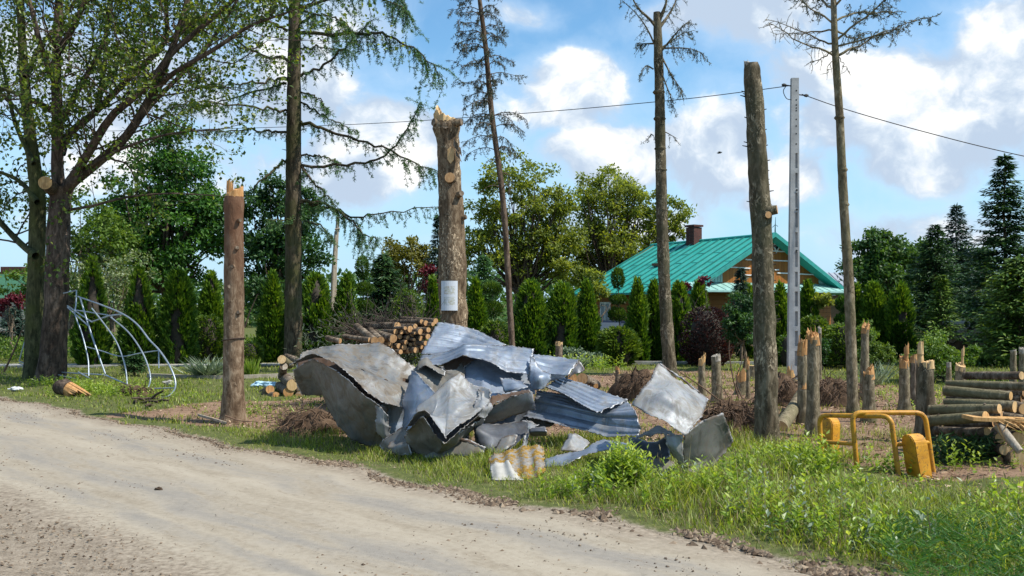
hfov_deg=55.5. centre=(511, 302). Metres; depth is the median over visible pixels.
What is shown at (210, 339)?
bush
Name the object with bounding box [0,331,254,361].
garden border plants
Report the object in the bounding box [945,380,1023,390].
log
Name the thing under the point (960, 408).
log
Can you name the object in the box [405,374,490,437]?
metal sheet
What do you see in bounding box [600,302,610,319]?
window
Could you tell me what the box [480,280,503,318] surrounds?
cloud pruned pine
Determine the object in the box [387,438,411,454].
metal sheet
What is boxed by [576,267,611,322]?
leafy tree
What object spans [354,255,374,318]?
cloud pruned pine
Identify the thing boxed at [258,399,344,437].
brush heap
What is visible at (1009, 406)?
log
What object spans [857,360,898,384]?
strap leaf plant
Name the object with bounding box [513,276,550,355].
thuja
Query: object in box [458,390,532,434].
metal sheet
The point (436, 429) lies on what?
metal sheet
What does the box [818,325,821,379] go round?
broken stump
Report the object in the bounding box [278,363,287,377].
log
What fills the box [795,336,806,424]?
broken stump
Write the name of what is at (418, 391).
metal sheet
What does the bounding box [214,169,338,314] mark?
leafy tree
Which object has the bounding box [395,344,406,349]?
log
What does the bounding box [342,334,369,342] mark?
pole
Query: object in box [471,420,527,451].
metal sheet
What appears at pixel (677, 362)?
garden kerb
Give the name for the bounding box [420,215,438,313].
spruce tree
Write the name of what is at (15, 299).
red leaved tree
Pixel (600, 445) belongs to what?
metal sheet
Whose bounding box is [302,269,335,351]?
thuja
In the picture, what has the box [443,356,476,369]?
metal sheet
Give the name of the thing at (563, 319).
thuja
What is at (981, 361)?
garden shrub
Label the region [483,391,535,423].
metal sheet
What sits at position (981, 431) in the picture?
log
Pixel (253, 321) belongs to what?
woodland
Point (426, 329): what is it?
log
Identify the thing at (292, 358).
log
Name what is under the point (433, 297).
thuja
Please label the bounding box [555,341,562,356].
broken stump
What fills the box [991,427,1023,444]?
log
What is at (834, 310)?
shed
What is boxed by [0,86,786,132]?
overhead wire
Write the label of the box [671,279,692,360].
thuja
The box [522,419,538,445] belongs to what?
metal sheet
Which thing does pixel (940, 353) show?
garden shrub
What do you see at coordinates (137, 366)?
bush
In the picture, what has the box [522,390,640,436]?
metal sheet
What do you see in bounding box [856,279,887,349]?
thuja
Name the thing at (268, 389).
log
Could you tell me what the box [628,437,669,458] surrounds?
metal sheet
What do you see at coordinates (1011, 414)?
log
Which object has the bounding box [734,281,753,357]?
thuja
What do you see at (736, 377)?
stick
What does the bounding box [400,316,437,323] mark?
log
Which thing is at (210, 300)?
thuja
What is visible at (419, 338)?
log
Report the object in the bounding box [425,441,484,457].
metal sheet
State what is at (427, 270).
red leaved tree
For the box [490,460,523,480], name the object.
cement sheet
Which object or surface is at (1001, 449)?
log
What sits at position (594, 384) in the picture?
log
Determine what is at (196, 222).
leafy tree
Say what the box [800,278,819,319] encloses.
thuja
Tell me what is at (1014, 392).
log
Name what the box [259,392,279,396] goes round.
log
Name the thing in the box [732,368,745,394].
broken stump
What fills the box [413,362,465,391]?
metal sheet
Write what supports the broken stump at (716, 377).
on the ground at (52, 558)
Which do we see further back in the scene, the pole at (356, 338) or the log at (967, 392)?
the pole at (356, 338)
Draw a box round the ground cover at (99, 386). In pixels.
[21,352,1023,476]
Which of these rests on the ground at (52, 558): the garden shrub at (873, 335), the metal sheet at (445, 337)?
the garden shrub at (873, 335)
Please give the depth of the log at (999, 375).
14.65 m
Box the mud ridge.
[0,398,958,575]
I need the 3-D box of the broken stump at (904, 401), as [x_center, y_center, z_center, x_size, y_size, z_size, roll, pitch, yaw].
[7.808,1.532,19.349,0.328,1.497,0.325,0,0,0]
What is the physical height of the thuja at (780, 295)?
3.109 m
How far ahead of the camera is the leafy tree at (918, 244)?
51.40 m
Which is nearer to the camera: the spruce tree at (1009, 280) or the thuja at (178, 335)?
the spruce tree at (1009, 280)
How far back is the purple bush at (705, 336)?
32.73 m
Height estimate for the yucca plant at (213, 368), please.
0.775 m
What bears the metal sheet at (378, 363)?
on the metal sheet at (351, 408)
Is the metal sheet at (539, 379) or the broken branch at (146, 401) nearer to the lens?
the metal sheet at (539, 379)
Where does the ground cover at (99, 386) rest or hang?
on the ground at (52, 558)
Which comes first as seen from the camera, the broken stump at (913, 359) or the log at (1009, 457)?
the log at (1009, 457)
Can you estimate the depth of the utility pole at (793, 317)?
27.52 m
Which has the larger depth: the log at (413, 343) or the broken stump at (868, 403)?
the log at (413, 343)
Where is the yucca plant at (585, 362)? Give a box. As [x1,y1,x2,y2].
[569,355,592,367]
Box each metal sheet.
[289,342,414,407]
[292,359,387,446]
[296,358,407,403]
[375,405,390,437]
[377,403,403,439]
[379,427,414,452]
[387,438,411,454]
[402,370,434,429]
[404,414,484,457]
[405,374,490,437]
[408,366,468,442]
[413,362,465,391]
[416,357,445,375]
[420,344,533,374]
[421,322,505,353]
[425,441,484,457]
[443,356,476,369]
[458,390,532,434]
[460,438,485,449]
[464,358,534,398]
[464,405,553,426]
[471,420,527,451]
[474,389,492,418]
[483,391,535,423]
[493,435,517,453]
[499,377,527,392]
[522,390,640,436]
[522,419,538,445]
[529,356,550,389]
[529,427,546,435]
[533,354,579,382]
[544,439,631,466]
[546,377,624,412]
[561,433,589,451]
[565,360,584,380]
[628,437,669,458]
[632,363,708,435]
[635,425,683,438]
[636,456,679,473]
[659,363,701,393]
[664,433,683,471]
[683,413,732,473]
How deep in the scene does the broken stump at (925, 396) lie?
15.26 m
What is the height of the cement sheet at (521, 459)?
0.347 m
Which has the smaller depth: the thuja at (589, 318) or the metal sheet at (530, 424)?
the metal sheet at (530, 424)
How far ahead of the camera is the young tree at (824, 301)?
37.48 m
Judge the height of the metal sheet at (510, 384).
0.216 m
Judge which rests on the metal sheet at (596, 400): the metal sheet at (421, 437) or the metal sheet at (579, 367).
the metal sheet at (579, 367)
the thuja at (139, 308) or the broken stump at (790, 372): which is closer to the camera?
the broken stump at (790, 372)
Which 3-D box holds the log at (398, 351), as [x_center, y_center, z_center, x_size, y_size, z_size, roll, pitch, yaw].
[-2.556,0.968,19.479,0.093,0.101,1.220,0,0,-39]
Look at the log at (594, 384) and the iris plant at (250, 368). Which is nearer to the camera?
the log at (594, 384)
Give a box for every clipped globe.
[595,325,642,365]
[800,314,830,365]
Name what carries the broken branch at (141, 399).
on the ground at (52, 558)
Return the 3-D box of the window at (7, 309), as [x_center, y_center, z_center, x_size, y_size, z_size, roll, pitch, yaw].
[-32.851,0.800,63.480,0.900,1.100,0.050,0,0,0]
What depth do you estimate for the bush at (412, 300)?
34.01 m
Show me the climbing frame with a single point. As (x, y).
(111, 317)
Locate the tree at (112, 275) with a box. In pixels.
[69,249,160,351]
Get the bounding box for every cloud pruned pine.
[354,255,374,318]
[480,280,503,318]
[607,266,627,325]
[833,294,856,326]
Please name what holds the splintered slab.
on the log at (1018, 429)
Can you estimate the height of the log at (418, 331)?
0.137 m
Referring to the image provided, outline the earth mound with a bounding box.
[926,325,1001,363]
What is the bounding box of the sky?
[0,0,1023,303]
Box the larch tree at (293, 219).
[161,0,459,366]
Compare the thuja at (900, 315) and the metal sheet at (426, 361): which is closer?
the metal sheet at (426, 361)
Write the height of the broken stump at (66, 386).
0.540 m
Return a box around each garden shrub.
[563,345,603,366]
[821,338,832,369]
[856,318,880,363]
[857,339,896,372]
[897,329,982,382]
[966,344,1017,367]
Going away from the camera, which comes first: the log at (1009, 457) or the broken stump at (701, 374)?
the log at (1009, 457)
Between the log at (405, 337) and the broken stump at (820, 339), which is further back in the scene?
the broken stump at (820, 339)
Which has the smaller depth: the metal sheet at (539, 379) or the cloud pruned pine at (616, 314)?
the metal sheet at (539, 379)
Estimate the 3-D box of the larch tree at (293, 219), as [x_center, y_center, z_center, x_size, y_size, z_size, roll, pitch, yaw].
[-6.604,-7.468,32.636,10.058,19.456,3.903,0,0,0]
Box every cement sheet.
[488,444,545,478]
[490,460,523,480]
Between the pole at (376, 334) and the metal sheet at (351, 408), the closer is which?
the metal sheet at (351, 408)
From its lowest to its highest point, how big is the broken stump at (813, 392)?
1.891 m
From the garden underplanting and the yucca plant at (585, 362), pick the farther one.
the garden underplanting
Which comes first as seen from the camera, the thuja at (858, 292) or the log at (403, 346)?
the log at (403, 346)
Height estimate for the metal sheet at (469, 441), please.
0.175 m
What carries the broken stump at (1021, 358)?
on the ground at (52, 558)
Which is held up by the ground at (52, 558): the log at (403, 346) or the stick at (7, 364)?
the stick at (7, 364)
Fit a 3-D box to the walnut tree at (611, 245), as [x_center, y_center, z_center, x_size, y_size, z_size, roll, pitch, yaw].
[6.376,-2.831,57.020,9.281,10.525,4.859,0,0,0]
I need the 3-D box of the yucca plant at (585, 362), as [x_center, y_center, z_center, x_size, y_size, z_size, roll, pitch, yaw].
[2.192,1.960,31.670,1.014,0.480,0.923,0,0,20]
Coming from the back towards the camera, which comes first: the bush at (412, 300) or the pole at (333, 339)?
the bush at (412, 300)
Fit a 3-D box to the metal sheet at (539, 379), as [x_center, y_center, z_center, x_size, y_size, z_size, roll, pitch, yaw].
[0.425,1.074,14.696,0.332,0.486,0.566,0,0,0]
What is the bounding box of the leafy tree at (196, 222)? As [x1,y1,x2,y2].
[88,116,247,323]
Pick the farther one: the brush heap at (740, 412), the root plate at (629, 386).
the root plate at (629, 386)
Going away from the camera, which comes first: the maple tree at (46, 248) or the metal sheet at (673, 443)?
the metal sheet at (673, 443)
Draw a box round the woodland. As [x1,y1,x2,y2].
[0,267,1016,327]
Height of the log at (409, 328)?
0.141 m
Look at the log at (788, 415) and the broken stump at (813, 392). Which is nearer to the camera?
the broken stump at (813, 392)
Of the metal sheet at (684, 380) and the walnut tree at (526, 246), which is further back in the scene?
the walnut tree at (526, 246)
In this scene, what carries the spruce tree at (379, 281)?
on the ground at (52, 558)
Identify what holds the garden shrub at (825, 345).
on the ground at (52, 558)
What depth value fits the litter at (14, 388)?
24.26 m
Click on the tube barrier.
(879, 414)
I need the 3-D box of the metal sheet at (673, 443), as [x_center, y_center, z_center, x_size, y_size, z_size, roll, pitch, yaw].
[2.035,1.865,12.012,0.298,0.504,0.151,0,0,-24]
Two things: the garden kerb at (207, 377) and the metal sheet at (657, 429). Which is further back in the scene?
the garden kerb at (207, 377)
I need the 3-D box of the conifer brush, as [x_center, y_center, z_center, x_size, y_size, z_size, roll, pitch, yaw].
[6.351,2.078,13.604,1.233,0.618,0.838,0,0,0]
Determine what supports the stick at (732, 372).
on the ground at (52, 558)
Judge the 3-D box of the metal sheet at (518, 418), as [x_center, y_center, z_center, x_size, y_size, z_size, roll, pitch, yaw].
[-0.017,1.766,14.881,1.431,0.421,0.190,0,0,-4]
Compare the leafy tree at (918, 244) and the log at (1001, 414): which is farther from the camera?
the leafy tree at (918, 244)
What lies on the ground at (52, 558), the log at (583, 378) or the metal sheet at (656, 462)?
the metal sheet at (656, 462)
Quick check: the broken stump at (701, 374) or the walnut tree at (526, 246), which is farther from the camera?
the walnut tree at (526, 246)
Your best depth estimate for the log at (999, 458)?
13.30 m
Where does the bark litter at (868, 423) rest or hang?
on the ground at (52, 558)
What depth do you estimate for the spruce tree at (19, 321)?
39.78 m
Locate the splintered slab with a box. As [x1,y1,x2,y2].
[961,414,1023,442]
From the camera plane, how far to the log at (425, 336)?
19.24 m
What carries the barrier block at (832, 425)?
on the ground at (52, 558)
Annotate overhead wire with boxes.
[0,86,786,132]
[802,94,1023,156]
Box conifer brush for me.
[931,430,1001,464]
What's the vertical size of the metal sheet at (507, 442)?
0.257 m
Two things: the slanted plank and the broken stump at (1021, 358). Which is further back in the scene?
the broken stump at (1021, 358)
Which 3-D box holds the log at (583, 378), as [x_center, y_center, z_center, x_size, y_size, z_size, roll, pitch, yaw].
[1.633,1.665,20.395,0.240,0.447,1.305,0,0,19]
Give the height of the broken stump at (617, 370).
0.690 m
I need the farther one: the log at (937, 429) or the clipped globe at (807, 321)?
the clipped globe at (807, 321)
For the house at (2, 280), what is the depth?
64.88 m
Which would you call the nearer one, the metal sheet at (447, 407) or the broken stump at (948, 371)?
the metal sheet at (447, 407)
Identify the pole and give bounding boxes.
[325,335,341,343]
[330,219,339,308]
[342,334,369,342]
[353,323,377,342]
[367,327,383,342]
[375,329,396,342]
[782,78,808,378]
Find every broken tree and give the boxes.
[218,180,247,423]
[431,105,467,365]
[740,60,780,444]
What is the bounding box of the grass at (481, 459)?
[0,353,1023,575]
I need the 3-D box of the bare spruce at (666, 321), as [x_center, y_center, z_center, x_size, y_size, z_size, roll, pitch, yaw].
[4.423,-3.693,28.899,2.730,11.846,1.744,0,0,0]
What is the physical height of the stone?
0.170 m
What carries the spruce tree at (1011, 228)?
on the ground at (52, 558)
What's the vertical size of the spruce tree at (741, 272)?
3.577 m
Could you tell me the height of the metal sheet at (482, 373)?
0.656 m
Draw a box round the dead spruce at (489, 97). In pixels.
[446,0,528,345]
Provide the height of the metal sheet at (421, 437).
0.702 m
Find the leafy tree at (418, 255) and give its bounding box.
[371,234,437,294]
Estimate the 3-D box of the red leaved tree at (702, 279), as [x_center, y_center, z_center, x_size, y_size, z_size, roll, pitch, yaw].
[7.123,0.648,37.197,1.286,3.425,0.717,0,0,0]
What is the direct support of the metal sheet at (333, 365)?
on the metal sheet at (436, 429)
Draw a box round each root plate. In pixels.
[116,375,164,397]
[604,365,654,401]
[749,363,797,405]
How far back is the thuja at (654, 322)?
35.37 m
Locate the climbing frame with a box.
[19,290,175,397]
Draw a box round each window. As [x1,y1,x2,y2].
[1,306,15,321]
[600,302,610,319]
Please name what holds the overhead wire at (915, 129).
attached to the utility pole at (793, 317)
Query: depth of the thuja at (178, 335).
33.88 m
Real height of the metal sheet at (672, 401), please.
0.833 m
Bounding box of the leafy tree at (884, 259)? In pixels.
[834,226,930,304]
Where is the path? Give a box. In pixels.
[0,363,279,367]
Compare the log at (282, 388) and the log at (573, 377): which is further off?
the log at (282, 388)
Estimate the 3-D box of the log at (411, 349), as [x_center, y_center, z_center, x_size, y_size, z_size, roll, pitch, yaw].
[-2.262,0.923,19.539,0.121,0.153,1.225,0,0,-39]
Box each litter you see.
[7,386,22,390]
[26,370,1022,575]
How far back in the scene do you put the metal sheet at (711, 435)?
12.19 m
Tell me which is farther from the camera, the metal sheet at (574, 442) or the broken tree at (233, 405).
the broken tree at (233, 405)
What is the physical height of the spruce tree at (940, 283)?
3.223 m
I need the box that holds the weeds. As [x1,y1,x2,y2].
[527,428,1023,575]
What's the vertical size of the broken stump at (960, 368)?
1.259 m
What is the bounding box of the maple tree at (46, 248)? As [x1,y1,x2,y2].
[0,0,410,380]
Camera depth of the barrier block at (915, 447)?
12.52 m
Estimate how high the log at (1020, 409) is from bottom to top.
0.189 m
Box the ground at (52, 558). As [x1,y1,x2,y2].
[0,304,1023,575]
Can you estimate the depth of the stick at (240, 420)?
17.55 m
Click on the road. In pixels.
(297, 516)
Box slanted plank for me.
[994,423,1022,453]
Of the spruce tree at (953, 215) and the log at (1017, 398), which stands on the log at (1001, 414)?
the log at (1017, 398)
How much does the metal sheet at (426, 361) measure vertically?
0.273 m
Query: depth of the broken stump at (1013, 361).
24.24 m
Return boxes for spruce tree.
[0,307,24,354]
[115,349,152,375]
[357,254,412,322]
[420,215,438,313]
[466,253,506,321]
[727,267,752,360]
[902,224,980,338]
[913,274,968,341]
[915,203,990,332]
[944,153,1023,353]
[955,254,1023,370]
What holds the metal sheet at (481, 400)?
on the metal sheet at (447, 407)
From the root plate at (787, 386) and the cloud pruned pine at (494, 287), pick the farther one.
the cloud pruned pine at (494, 287)
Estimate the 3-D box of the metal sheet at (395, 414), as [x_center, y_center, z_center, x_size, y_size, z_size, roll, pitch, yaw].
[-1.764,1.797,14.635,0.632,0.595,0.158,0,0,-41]
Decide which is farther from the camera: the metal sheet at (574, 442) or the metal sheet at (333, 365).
the metal sheet at (333, 365)
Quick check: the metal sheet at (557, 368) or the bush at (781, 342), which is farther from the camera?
the bush at (781, 342)
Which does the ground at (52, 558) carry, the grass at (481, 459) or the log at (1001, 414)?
the grass at (481, 459)
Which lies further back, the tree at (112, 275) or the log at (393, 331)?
the tree at (112, 275)
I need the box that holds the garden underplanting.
[428,340,1000,357]
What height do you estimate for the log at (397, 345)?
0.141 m
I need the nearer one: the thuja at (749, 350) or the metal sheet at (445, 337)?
the metal sheet at (445, 337)
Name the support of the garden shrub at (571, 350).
on the ground at (52, 558)
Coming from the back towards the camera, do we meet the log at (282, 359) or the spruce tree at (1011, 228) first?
the spruce tree at (1011, 228)
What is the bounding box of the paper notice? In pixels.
[441,281,457,310]
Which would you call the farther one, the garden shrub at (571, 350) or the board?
the garden shrub at (571, 350)
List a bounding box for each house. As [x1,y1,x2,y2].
[0,267,26,335]
[574,217,843,352]
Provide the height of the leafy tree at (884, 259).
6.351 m
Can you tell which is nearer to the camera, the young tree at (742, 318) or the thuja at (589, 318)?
the young tree at (742, 318)
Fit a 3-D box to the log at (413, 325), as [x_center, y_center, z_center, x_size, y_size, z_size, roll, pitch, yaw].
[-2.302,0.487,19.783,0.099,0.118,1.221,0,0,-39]
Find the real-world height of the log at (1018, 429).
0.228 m
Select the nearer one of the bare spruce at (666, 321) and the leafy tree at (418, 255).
the bare spruce at (666, 321)
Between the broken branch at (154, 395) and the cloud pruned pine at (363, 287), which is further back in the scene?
the cloud pruned pine at (363, 287)
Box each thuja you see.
[68,253,114,364]
[113,262,160,363]
[154,266,201,363]
[197,269,223,356]
[252,268,284,362]
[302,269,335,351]
[332,270,360,344]
[424,274,440,335]
[466,274,488,332]
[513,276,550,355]
[543,280,579,356]
[576,277,601,359]
[623,275,652,360]
[647,277,661,360]
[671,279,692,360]
[690,279,709,317]
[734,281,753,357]
[774,279,787,341]
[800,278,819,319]
[854,280,862,327]
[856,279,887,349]
[882,279,919,360]
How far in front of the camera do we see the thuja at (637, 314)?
34.75 m
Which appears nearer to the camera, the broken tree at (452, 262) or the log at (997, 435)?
the log at (997, 435)
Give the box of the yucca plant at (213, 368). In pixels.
[166,355,222,376]
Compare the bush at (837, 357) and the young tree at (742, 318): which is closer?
the young tree at (742, 318)
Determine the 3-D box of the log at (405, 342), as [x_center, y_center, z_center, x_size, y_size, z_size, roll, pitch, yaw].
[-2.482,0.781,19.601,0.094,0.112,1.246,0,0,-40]
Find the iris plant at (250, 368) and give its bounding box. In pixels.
[244,356,260,374]
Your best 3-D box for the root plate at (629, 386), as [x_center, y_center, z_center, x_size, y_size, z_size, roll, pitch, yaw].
[2.750,1.724,21.666,1.241,1.012,1.294,0,0,-44]
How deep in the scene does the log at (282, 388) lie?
23.12 m
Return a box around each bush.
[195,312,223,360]
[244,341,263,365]
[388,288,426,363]
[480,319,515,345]
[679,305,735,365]
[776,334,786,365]
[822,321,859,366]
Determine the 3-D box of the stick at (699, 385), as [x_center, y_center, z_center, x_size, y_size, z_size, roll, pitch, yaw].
[3.913,1.740,20.501,0.931,0.686,0.030,0,0,0]
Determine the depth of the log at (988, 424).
14.65 m
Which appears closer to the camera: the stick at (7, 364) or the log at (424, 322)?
the log at (424, 322)
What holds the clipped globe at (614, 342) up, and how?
on the ground at (52, 558)
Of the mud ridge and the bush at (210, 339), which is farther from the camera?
the bush at (210, 339)
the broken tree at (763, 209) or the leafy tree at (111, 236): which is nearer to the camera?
the broken tree at (763, 209)
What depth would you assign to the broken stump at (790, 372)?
23.95 m
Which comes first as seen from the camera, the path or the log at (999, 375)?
the log at (999, 375)
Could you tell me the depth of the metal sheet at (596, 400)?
14.77 m
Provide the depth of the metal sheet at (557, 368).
15.13 m
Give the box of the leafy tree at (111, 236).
[0,185,145,349]
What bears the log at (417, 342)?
on the log
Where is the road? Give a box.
[0,400,810,575]
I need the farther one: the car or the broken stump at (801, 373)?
the car
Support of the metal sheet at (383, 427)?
on the metal sheet at (351, 408)
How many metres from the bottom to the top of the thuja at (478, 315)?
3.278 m
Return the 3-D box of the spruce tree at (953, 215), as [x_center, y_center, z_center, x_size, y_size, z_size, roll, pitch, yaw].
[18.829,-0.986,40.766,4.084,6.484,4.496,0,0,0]
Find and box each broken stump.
[52,378,90,396]
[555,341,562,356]
[615,366,619,382]
[698,353,706,395]
[710,353,723,402]
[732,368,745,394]
[746,357,750,397]
[750,365,754,379]
[787,366,794,379]
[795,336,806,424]
[804,327,819,436]
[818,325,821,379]
[858,320,869,399]
[860,363,877,422]
[897,343,911,409]
[910,354,916,406]
[913,341,936,441]
[946,362,951,379]
[955,346,965,379]
[1009,349,1016,381]
[1018,346,1023,381]
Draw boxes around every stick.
[3,327,22,371]
[225,415,258,421]
[244,294,257,327]
[676,369,718,399]
[728,340,738,398]
[736,354,744,397]
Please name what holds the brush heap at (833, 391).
on the ground at (52, 558)
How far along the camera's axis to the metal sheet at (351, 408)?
14.51 m
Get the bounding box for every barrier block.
[822,418,839,452]
[902,433,932,477]
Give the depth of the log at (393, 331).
19.22 m
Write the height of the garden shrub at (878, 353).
1.255 m
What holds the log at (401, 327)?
on the log at (374, 325)
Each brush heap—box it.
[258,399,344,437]
[284,284,467,402]
[699,382,789,434]
[796,368,882,406]
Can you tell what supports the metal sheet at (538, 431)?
on the metal sheet at (530, 424)
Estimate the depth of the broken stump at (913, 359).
20.23 m
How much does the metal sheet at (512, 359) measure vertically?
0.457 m
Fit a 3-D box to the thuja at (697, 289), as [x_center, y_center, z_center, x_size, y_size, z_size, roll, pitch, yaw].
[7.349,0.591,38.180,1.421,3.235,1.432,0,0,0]
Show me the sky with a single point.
(960, 77)
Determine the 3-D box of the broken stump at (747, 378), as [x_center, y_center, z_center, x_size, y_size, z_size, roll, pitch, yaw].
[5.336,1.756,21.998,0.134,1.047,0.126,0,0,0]
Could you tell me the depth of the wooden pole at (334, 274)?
51.69 m
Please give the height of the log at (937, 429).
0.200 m
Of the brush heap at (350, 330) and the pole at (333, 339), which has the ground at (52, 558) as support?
the brush heap at (350, 330)
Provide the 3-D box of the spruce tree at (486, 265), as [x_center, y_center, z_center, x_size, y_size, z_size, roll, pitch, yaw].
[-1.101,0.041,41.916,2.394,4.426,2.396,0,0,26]
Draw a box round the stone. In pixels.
[162,380,174,385]
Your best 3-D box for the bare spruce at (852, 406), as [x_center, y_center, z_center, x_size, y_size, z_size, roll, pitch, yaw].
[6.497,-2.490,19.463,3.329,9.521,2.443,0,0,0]
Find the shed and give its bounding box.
[827,272,863,323]
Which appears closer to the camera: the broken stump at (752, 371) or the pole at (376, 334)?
the pole at (376, 334)
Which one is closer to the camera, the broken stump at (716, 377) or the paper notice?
the broken stump at (716, 377)
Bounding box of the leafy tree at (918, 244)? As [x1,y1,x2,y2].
[904,236,996,325]
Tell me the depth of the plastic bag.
24.93 m
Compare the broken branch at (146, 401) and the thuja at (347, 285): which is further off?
the thuja at (347, 285)
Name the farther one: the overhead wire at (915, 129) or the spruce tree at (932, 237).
the spruce tree at (932, 237)
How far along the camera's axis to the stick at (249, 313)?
30.98 m
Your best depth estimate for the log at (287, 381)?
23.03 m
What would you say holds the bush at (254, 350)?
on the ground at (52, 558)
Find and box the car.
[600,320,624,329]
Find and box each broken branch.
[131,397,145,400]
[140,400,157,403]
[149,390,163,399]
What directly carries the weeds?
on the ground at (52, 558)
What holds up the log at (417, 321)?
on the log
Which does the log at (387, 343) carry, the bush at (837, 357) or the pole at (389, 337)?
the pole at (389, 337)
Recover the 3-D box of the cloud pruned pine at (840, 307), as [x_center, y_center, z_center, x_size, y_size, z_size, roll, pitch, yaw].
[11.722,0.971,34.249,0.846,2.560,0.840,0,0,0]
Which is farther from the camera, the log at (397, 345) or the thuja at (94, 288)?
the thuja at (94, 288)
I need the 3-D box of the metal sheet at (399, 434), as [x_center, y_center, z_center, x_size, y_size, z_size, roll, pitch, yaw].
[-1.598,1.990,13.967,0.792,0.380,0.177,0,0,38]
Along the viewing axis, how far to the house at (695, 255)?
43.11 m
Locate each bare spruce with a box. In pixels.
[618,0,710,375]
[759,0,941,412]
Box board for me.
[198,414,226,423]
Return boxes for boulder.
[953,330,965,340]
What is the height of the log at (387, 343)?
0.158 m
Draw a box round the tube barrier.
[817,410,935,474]
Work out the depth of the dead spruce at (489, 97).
28.93 m
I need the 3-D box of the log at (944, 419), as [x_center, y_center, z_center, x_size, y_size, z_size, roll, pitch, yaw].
[6.255,1.647,13.698,0.161,0.312,0.943,0,0,-29]
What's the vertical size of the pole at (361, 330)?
0.383 m
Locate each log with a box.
[259,385,273,393]
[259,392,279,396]
[275,381,293,396]
[277,355,293,368]
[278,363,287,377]
[278,373,297,390]
[284,353,298,363]
[357,341,392,345]
[363,322,400,328]
[366,329,397,334]
[366,343,400,348]
[380,326,406,329]
[391,319,422,323]
[392,319,427,325]
[393,349,402,353]
[394,339,407,344]
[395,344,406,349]
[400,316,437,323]
[400,324,416,327]
[400,335,409,339]
[405,326,412,331]
[407,340,416,345]
[407,346,418,352]
[411,336,422,340]
[412,328,422,334]
[415,334,429,338]
[415,340,426,344]
[417,327,430,331]
[565,374,576,380]
[577,373,600,388]
[590,380,598,387]
[779,391,798,430]
[927,403,1001,414]
[927,411,988,426]
[932,426,965,434]
[942,385,1012,400]
[943,398,1017,412]
[943,422,995,426]
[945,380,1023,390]
[945,395,1021,401]
[946,427,990,436]
[962,371,1023,379]
[978,388,1023,396]
[989,412,1002,415]
[990,444,1010,454]
[990,456,1002,461]
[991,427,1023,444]
[991,431,1003,442]
[995,449,1023,464]
[1003,412,1023,416]
[1004,400,1023,414]
[1007,423,1023,430]
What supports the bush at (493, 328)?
on the ground at (52, 558)
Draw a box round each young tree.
[720,289,752,368]
[812,291,834,317]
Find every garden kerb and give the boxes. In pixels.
[147,373,293,378]
[628,361,827,365]
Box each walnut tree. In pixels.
[464,147,592,324]
[549,162,696,290]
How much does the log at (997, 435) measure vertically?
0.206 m
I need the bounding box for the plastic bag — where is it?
[250,381,276,386]
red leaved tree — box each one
[0,290,25,354]
[418,264,437,315]
[683,275,714,313]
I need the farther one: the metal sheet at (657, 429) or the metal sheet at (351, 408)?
the metal sheet at (351, 408)

